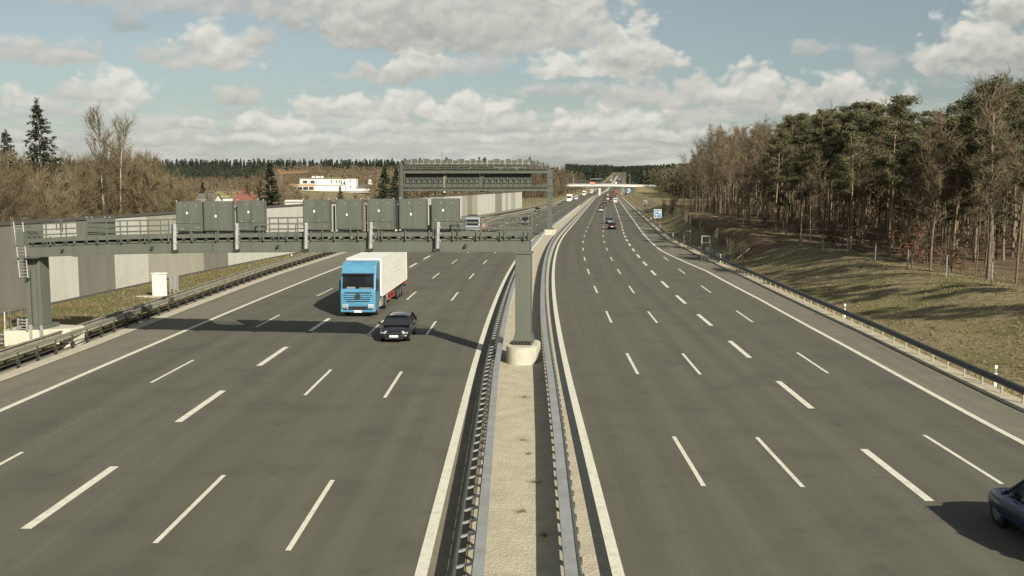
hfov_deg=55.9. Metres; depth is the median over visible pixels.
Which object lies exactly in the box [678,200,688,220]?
bare tree
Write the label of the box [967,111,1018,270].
pine tree
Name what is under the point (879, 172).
pine tree
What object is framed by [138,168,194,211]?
bare tree
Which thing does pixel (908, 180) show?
bare tree
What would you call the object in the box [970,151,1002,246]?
bare tree
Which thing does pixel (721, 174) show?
bare tree
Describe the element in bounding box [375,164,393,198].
spruce tree
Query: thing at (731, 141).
bare tree
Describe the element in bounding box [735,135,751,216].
bare tree
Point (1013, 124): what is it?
pine tree
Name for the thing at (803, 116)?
pine tree
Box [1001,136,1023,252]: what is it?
pine tree
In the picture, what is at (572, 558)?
guardrail
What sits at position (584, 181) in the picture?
sign gantry
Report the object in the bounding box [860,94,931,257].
pine tree
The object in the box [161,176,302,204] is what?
bare wood
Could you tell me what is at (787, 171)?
bare tree
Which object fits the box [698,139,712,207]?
bare tree
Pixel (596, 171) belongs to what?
conifer wood
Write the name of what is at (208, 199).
bare tree
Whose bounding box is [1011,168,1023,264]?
bare tree
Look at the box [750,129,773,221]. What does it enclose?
bare tree
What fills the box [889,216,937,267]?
sapling
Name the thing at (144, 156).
bare tree
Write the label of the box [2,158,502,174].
conifer wood
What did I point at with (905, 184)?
bare tree
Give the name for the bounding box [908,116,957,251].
pine tree
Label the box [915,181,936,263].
bare tree
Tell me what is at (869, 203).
bare tree
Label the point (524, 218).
car
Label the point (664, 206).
bare tree
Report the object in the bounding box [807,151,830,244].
bare tree
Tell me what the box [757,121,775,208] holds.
bare tree
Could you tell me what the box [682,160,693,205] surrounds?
bare tree
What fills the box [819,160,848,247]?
bare tree
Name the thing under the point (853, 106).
pine tree
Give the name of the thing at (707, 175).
bare tree
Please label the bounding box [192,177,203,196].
bare tree
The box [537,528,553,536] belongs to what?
weed
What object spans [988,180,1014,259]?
bare tree
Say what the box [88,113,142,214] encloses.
birch tree
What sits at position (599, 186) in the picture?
overpass bridge
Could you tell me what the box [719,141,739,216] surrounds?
bare tree
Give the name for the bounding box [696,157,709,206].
bare tree
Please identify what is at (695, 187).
bare tree
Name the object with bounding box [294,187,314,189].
window
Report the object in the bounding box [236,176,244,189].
bare tree
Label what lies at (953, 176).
bare tree
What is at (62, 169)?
bare tree
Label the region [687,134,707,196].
bare tree
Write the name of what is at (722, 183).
bare tree
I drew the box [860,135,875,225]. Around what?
pine tree
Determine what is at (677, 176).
bare tree
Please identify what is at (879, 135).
pine tree
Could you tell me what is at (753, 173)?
bare tree
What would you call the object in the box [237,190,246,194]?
house
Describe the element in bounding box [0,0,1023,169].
sky
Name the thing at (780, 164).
bare tree
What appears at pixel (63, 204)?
bare tree
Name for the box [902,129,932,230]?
pine tree
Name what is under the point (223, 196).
house
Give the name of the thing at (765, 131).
bare tree
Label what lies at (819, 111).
pine tree
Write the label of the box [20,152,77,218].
bare tree
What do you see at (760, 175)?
bare tree
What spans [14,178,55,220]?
bare tree
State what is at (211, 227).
sign gantry
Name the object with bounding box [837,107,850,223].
pine tree
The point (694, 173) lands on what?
bare tree
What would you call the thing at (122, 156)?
bare tree
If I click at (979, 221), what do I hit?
bare tree
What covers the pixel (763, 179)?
bare tree
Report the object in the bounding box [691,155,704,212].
bare tree
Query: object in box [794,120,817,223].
pine tree
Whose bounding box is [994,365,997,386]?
delineator post
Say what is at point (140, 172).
bare tree
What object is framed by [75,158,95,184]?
bare tree
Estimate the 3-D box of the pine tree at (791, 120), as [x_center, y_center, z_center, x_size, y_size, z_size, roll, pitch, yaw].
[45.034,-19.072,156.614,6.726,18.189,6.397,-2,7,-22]
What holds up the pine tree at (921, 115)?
on the ground at (676, 227)
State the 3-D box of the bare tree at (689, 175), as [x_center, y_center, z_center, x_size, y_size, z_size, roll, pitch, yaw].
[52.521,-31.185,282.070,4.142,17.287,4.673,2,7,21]
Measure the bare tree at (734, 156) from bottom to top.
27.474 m
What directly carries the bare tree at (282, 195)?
on the ground at (676, 227)
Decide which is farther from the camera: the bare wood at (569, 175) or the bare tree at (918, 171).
the bare wood at (569, 175)
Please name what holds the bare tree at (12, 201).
on the ground at (676, 227)
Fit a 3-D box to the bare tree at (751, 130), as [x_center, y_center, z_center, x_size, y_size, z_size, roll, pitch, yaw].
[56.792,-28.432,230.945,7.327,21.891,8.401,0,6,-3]
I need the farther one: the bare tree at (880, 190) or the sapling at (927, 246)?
the bare tree at (880, 190)
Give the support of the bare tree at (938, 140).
on the ground at (676, 227)
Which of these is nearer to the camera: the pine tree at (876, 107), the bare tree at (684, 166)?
the pine tree at (876, 107)
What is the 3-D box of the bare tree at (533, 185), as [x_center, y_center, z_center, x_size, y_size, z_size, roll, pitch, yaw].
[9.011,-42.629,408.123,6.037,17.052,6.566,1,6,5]
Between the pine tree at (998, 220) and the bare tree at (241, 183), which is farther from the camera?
the bare tree at (241, 183)
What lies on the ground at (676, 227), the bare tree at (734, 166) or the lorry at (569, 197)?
the bare tree at (734, 166)
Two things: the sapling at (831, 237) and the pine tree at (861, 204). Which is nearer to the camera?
the sapling at (831, 237)
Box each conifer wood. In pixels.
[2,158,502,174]
[151,163,265,186]
[565,163,613,183]
[612,165,648,172]
[625,163,690,188]
[641,166,679,184]
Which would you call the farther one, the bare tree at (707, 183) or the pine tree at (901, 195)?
the bare tree at (707, 183)
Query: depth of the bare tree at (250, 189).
327.33 m
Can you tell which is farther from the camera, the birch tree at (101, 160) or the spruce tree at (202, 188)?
the spruce tree at (202, 188)
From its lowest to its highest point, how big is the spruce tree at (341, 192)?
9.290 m
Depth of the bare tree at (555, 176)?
585.83 m
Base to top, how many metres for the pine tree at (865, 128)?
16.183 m
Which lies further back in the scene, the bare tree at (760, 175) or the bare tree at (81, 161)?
the bare tree at (760, 175)
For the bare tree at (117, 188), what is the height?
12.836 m
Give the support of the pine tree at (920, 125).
on the ground at (676, 227)
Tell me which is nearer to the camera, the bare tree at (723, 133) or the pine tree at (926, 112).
the pine tree at (926, 112)
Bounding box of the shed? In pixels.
[284,200,302,204]
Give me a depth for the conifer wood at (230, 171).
874.42 m
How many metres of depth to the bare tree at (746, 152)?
167.01 m
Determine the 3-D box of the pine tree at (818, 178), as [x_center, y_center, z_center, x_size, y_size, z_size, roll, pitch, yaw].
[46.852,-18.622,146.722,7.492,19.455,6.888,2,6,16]
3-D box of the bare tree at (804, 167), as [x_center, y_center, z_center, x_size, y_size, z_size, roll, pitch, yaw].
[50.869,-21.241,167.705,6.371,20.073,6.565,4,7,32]
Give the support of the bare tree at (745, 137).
on the ground at (676, 227)
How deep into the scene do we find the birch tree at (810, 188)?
121.48 m
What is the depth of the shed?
204.26 m
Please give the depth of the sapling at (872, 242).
103.03 m
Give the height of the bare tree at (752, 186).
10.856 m
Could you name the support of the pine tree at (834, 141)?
on the ground at (676, 227)
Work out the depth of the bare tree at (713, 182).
267.50 m
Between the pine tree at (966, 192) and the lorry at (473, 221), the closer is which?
the pine tree at (966, 192)
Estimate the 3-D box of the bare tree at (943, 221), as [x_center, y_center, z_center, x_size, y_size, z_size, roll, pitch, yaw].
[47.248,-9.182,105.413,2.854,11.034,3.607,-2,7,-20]
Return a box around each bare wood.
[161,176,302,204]
[164,176,273,186]
[263,163,540,194]
[367,171,528,198]
[526,159,585,197]
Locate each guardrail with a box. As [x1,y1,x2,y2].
[0,196,566,371]
[450,194,596,575]
[541,195,597,575]
[622,196,1023,402]
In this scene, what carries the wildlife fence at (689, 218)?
on the ground at (676, 227)
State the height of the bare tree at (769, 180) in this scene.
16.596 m
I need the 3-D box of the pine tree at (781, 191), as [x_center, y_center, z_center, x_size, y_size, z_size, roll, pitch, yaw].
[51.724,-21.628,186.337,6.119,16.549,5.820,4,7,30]
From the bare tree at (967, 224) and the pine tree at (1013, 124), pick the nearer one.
the pine tree at (1013, 124)
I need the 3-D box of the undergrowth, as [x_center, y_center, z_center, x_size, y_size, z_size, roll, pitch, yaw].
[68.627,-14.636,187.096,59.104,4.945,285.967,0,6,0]
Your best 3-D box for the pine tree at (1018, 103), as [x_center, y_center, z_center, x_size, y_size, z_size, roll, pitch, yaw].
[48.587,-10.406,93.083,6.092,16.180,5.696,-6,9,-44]
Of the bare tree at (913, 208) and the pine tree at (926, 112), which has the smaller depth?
the bare tree at (913, 208)
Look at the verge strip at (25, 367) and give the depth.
64.22 m
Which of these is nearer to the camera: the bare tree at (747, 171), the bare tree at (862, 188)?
the bare tree at (862, 188)
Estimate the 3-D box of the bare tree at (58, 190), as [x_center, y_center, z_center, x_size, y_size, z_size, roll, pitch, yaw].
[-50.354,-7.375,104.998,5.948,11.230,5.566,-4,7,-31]
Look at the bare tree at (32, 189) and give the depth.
97.28 m
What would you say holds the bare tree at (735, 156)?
on the ground at (676, 227)
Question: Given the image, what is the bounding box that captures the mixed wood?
[650,164,728,198]
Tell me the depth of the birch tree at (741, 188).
151.22 m
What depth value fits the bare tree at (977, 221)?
80.02 m
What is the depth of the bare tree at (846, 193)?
111.80 m
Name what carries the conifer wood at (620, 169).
on the ground at (676, 227)
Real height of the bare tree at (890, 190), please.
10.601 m
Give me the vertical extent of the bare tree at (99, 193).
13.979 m
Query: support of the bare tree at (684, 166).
on the ground at (676, 227)
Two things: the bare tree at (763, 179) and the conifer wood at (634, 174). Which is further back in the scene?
the conifer wood at (634, 174)
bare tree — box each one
[0,143,35,217]
[0,150,34,220]
[0,160,29,221]
[0,168,29,221]
[0,189,15,221]
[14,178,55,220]
[16,159,59,219]
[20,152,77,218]
[30,167,82,219]
[39,174,67,218]
[46,155,86,199]
[48,166,99,218]
[56,172,87,215]
[58,145,94,203]
[60,147,119,216]
[60,153,83,179]
[71,148,128,216]
[72,150,99,183]
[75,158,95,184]
[82,164,132,214]
[109,140,142,188]
[114,147,162,213]
[118,149,170,213]
[122,149,172,202]
[123,166,164,209]
[127,174,174,213]
[128,146,168,198]
[133,149,161,199]
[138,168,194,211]
[155,173,201,211]
[161,172,180,194]
[178,178,199,199]
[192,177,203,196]
[204,190,213,200]
[209,175,223,192]
[225,176,237,188]
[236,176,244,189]
[242,178,256,194]
[273,184,289,204]
[369,185,375,198]
[528,173,537,205]
[553,172,559,190]
[560,164,565,182]
[660,199,667,217]
[666,194,678,220]
[671,166,679,188]
[674,151,688,184]
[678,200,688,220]
[679,167,687,192]
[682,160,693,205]
[686,153,693,209]
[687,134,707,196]
[689,148,704,203]
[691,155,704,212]
[691,165,699,210]
[693,162,701,211]
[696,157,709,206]
[697,161,706,212]
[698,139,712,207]
[699,123,725,205]
[699,126,727,213]
[699,143,710,202]
[699,158,713,211]
[700,144,711,207]
[704,124,727,204]
[706,128,727,177]
[706,148,718,212]
[708,147,719,209]
[710,135,735,213]
[710,150,724,211]
[714,140,729,212]
[717,124,732,202]
[718,147,731,211]
[719,135,738,214]
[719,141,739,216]
[719,153,728,211]
[722,135,741,199]
[723,133,739,215]
[728,124,751,204]
[730,122,751,208]
[730,126,748,202]
[730,135,742,213]
[733,133,756,211]
[734,126,759,212]
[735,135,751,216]
[739,146,755,221]
[739,147,759,227]
[741,129,764,220]
[743,160,755,225]
[745,145,758,213]
[747,122,778,223]
[748,116,770,210]
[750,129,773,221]
[750,155,763,223]
[751,129,770,212]
[751,132,768,216]
[755,158,767,223]
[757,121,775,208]
[767,133,781,218]
[769,120,786,160]
[770,133,796,228]
[778,142,800,237]
[779,147,798,229]
[787,141,813,232]
[793,110,809,220]
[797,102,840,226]
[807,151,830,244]
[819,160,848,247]
[836,147,862,247]
[848,141,874,246]
[851,165,870,251]
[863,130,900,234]
[867,147,886,249]
[867,166,871,221]
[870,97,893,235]
[872,135,880,227]
[878,163,902,214]
[882,146,901,246]
[897,154,922,239]
[898,142,919,237]
[899,153,934,258]
[900,106,973,269]
[905,183,920,243]
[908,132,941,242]
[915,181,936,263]
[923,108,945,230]
[925,146,960,260]
[926,139,942,241]
[930,114,960,237]
[930,169,953,247]
[941,138,973,250]
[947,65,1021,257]
[947,135,954,249]
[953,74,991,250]
[959,141,972,246]
[960,70,1023,279]
[969,179,997,275]
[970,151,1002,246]
[976,149,987,251]
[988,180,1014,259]
[1002,112,1023,282]
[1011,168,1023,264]
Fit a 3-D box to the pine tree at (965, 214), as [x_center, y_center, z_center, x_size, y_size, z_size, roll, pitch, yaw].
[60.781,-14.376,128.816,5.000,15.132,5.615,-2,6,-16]
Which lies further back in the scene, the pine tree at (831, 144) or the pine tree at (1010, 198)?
the pine tree at (831, 144)
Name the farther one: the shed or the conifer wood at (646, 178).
the conifer wood at (646, 178)
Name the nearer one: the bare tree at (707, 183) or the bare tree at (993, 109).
the bare tree at (993, 109)
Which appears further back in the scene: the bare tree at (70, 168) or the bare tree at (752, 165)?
the bare tree at (752, 165)
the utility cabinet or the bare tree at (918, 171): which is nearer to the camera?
the utility cabinet
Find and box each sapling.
[793,219,805,234]
[820,221,843,247]
[862,223,885,252]
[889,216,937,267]
[902,224,949,262]
[934,234,966,272]
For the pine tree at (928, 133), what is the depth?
92.97 m
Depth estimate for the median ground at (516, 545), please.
31.50 m
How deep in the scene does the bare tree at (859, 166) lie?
112.85 m
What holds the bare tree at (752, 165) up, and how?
on the ground at (676, 227)
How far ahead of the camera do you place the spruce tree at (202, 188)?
328.14 m
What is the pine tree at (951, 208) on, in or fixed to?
on the ground at (676, 227)
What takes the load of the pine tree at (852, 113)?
on the ground at (676, 227)
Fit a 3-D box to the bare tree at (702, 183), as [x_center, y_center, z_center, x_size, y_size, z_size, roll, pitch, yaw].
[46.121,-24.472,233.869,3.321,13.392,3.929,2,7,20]
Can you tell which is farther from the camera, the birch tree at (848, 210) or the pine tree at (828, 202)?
the pine tree at (828, 202)
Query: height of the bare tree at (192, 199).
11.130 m
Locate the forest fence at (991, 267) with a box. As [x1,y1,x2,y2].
[801,232,1023,284]
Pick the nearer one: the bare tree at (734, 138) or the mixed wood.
the bare tree at (734, 138)
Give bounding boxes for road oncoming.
[0,173,618,575]
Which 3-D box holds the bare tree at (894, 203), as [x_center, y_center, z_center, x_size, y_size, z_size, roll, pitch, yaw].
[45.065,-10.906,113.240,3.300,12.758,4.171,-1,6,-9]
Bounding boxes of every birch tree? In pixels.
[70,100,135,216]
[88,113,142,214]
[252,168,264,199]
[728,150,759,226]
[795,161,824,242]
[836,169,862,247]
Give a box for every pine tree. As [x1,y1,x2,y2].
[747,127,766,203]
[762,127,796,231]
[763,121,795,222]
[763,139,795,226]
[771,114,813,224]
[775,145,805,226]
[776,135,783,216]
[779,111,818,221]
[782,134,823,241]
[790,126,822,223]
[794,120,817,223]
[796,108,840,225]
[802,112,843,232]
[802,125,842,229]
[808,108,841,222]
[819,110,865,229]
[823,124,870,251]
[825,109,868,232]
[826,150,831,220]
[834,122,870,229]
[835,101,872,208]
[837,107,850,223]
[839,113,885,242]
[840,110,860,223]
[842,99,889,239]
[844,111,890,218]
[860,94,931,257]
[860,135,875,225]
[867,117,912,250]
[873,111,916,239]
[874,102,922,233]
[879,110,935,246]
[891,175,911,210]
[896,122,922,235]
[897,118,920,227]
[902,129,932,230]
[903,119,946,260]
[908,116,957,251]
[917,109,951,224]
[929,138,962,236]
[931,92,977,254]
[931,124,981,256]
[938,128,978,249]
[939,103,957,119]
[944,103,1016,261]
[955,73,1023,276]
[955,134,985,234]
[963,106,1022,264]
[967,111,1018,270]
[988,95,1023,260]
[1001,78,1023,257]
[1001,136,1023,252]
[1007,111,1023,152]
[1008,129,1023,215]
[1015,118,1023,189]
[1015,187,1017,245]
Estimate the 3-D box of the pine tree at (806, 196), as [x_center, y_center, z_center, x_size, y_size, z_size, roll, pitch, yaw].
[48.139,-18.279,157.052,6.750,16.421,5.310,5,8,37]
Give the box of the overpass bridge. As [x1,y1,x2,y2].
[568,184,659,195]
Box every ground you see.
[0,165,1023,412]
[465,176,617,575]
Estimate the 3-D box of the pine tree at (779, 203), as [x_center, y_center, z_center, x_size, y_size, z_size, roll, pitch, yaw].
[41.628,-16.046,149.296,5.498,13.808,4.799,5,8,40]
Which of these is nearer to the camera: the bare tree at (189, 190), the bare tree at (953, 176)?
the bare tree at (953, 176)
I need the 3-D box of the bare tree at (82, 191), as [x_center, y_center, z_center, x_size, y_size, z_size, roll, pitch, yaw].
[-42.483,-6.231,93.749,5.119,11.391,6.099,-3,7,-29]
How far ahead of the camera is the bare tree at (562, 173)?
706.52 m
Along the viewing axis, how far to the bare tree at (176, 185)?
150.07 m
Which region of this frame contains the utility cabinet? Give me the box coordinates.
[137,272,166,297]
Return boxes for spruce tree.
[0,129,23,185]
[15,97,77,214]
[198,180,205,194]
[259,160,280,205]
[337,186,344,198]
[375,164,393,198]
[389,165,405,197]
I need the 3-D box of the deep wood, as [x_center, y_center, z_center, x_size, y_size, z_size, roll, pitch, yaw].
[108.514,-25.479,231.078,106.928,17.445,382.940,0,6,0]
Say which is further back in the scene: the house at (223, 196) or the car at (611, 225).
the house at (223, 196)
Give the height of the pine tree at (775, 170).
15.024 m
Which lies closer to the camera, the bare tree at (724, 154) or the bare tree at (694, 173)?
the bare tree at (724, 154)
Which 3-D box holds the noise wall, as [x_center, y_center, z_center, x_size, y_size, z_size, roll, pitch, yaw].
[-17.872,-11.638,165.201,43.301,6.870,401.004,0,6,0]
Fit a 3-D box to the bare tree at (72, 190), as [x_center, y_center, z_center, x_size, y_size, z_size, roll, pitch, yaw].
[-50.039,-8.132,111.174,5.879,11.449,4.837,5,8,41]
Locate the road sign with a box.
[654,209,660,217]
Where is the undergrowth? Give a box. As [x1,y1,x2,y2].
[689,198,1023,264]
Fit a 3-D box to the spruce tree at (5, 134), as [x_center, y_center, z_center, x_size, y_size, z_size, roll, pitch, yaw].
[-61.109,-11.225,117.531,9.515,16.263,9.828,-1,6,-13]
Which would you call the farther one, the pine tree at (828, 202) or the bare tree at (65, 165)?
the pine tree at (828, 202)
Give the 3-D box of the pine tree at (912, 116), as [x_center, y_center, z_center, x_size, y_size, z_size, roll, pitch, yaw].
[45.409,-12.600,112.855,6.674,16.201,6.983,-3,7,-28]
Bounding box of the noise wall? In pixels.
[0,191,521,315]
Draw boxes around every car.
[378,312,416,340]
[521,217,529,223]
[606,217,612,223]
[608,222,615,228]
[988,479,1023,531]
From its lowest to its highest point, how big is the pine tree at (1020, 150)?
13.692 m
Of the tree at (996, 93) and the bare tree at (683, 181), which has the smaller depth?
the tree at (996, 93)
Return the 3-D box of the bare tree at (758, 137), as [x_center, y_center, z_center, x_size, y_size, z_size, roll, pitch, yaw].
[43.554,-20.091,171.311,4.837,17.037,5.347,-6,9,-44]
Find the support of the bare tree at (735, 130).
on the ground at (676, 227)
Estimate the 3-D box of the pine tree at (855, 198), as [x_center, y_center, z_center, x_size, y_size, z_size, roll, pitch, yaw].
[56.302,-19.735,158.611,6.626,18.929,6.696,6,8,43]
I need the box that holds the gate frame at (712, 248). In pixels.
[701,236,749,259]
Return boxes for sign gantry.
[0,197,540,364]
[395,157,555,234]
[569,178,602,193]
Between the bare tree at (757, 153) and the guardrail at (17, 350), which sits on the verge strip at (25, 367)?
the guardrail at (17, 350)
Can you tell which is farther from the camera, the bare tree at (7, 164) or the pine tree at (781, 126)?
the pine tree at (781, 126)
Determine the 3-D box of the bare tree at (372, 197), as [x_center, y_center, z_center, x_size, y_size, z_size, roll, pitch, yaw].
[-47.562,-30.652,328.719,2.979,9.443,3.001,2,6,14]
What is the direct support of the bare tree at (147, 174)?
on the ground at (676, 227)
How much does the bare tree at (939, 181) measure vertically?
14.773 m
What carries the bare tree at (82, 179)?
on the ground at (676, 227)
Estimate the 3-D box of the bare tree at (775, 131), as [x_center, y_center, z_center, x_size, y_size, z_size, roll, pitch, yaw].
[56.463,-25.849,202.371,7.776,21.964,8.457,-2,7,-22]
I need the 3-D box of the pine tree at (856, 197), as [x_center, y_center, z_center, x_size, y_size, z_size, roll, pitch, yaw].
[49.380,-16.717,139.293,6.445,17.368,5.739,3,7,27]
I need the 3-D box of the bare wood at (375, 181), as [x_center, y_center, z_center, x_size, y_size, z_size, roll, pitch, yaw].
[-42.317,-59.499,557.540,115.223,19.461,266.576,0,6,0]
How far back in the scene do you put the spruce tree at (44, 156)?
110.54 m
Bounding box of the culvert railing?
[702,244,730,260]
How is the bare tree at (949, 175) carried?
on the ground at (676, 227)
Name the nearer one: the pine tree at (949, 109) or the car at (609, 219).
the pine tree at (949, 109)
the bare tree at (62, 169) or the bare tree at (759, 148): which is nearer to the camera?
the bare tree at (62, 169)
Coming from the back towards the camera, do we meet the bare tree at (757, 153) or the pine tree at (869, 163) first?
the bare tree at (757, 153)
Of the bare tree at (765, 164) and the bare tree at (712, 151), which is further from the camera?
the bare tree at (712, 151)
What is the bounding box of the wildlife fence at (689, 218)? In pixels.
[682,212,742,259]
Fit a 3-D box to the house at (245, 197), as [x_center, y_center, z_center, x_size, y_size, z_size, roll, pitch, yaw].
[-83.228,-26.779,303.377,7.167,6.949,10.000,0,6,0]
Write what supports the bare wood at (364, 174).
on the ground at (676, 227)
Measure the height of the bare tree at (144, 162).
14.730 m
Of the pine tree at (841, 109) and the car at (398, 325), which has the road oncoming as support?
the car at (398, 325)
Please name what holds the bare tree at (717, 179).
on the ground at (676, 227)
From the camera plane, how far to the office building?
616.88 m
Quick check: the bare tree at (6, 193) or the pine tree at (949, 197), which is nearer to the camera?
the bare tree at (6, 193)
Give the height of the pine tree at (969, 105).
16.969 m
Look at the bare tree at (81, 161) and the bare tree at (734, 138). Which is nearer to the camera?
the bare tree at (81, 161)
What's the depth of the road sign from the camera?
213.44 m
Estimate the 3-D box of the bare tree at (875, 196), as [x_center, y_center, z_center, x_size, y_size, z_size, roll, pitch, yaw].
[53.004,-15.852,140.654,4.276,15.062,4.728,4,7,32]
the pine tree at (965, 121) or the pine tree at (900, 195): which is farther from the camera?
the pine tree at (900, 195)
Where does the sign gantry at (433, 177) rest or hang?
on the ground at (676, 227)
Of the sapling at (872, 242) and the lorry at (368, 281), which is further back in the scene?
the sapling at (872, 242)
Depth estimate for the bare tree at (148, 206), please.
106.50 m
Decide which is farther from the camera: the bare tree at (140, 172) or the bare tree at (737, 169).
the bare tree at (737, 169)
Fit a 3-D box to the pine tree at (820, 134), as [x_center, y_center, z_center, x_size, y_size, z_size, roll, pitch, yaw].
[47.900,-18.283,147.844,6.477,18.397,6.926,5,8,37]
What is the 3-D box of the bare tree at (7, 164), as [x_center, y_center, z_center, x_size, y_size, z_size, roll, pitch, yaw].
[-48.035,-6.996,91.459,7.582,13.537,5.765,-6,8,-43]
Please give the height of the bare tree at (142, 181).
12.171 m
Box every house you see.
[195,193,222,201]
[215,191,238,200]
[232,192,258,207]
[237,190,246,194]
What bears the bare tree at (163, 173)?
on the ground at (676, 227)
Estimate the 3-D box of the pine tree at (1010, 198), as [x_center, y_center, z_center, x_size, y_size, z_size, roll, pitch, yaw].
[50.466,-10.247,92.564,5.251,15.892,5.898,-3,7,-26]
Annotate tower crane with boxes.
[278,170,303,182]
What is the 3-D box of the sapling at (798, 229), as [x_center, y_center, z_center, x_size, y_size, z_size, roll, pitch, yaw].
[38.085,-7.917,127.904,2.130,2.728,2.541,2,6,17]
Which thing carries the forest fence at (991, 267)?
on the ground at (676, 227)
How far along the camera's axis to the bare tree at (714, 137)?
317.30 m
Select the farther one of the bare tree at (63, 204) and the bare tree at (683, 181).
the bare tree at (683, 181)
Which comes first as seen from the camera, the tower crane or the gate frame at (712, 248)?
the gate frame at (712, 248)
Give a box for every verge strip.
[0,188,596,381]
[621,187,1023,411]
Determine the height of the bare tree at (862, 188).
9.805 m
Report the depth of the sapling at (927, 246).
91.98 m
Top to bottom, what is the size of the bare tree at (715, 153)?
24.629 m
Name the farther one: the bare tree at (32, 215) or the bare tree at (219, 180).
the bare tree at (219, 180)
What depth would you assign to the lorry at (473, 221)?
173.53 m
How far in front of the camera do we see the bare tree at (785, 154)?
142.84 m
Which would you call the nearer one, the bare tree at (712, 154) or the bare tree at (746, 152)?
the bare tree at (746, 152)
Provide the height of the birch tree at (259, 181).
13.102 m
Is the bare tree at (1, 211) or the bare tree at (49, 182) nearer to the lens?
the bare tree at (1, 211)
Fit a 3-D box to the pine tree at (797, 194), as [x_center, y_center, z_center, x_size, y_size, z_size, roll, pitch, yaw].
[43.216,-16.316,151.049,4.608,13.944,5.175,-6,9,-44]
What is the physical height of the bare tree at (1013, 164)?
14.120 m
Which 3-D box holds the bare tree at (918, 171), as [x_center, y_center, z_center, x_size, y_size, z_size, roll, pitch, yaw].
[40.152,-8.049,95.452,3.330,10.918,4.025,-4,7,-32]
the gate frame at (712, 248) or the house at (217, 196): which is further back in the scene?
the house at (217, 196)
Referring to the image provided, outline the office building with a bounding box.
[293,176,370,192]
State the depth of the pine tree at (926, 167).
133.42 m
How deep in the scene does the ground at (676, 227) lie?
86.88 m
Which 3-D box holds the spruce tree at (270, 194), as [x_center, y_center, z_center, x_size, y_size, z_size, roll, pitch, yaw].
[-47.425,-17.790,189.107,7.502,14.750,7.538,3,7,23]
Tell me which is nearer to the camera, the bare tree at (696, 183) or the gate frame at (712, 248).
the gate frame at (712, 248)
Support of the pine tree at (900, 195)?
on the ground at (676, 227)
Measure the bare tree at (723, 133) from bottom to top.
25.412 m
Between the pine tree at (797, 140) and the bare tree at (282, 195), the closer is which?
the pine tree at (797, 140)
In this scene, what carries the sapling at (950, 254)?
on the ground at (676, 227)
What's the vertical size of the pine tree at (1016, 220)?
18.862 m
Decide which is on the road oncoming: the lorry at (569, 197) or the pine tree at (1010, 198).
the lorry at (569, 197)
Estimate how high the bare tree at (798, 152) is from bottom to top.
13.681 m
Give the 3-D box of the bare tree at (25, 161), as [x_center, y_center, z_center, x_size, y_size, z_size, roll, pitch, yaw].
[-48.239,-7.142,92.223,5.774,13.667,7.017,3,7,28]
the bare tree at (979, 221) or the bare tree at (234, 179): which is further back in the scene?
the bare tree at (234, 179)
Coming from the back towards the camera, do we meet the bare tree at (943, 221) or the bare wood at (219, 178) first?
the bare wood at (219, 178)
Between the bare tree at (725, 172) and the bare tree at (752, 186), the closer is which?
the bare tree at (752, 186)
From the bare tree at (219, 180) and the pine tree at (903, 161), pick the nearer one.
the pine tree at (903, 161)
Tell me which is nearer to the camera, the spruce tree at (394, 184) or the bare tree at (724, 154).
the bare tree at (724, 154)
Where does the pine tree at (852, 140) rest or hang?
on the ground at (676, 227)
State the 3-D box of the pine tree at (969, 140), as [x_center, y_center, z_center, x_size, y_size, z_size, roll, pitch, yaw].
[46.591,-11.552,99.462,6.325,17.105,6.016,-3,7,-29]
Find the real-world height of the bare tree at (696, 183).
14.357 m
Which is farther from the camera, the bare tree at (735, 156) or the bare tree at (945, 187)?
the bare tree at (735, 156)
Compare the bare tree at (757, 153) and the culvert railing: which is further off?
the bare tree at (757, 153)
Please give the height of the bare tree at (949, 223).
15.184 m
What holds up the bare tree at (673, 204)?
on the ground at (676, 227)
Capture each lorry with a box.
[339,252,406,314]
[465,214,488,230]
[566,194,572,201]
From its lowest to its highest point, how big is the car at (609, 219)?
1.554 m
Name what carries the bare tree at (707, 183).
on the ground at (676, 227)
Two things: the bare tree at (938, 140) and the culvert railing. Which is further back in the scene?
the culvert railing
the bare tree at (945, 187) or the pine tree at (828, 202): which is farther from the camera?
the pine tree at (828, 202)
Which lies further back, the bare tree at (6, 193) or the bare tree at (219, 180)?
the bare tree at (219, 180)
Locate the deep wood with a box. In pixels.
[709,138,1022,242]
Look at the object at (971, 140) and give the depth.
104.34 m
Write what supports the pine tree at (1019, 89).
on the ground at (676, 227)

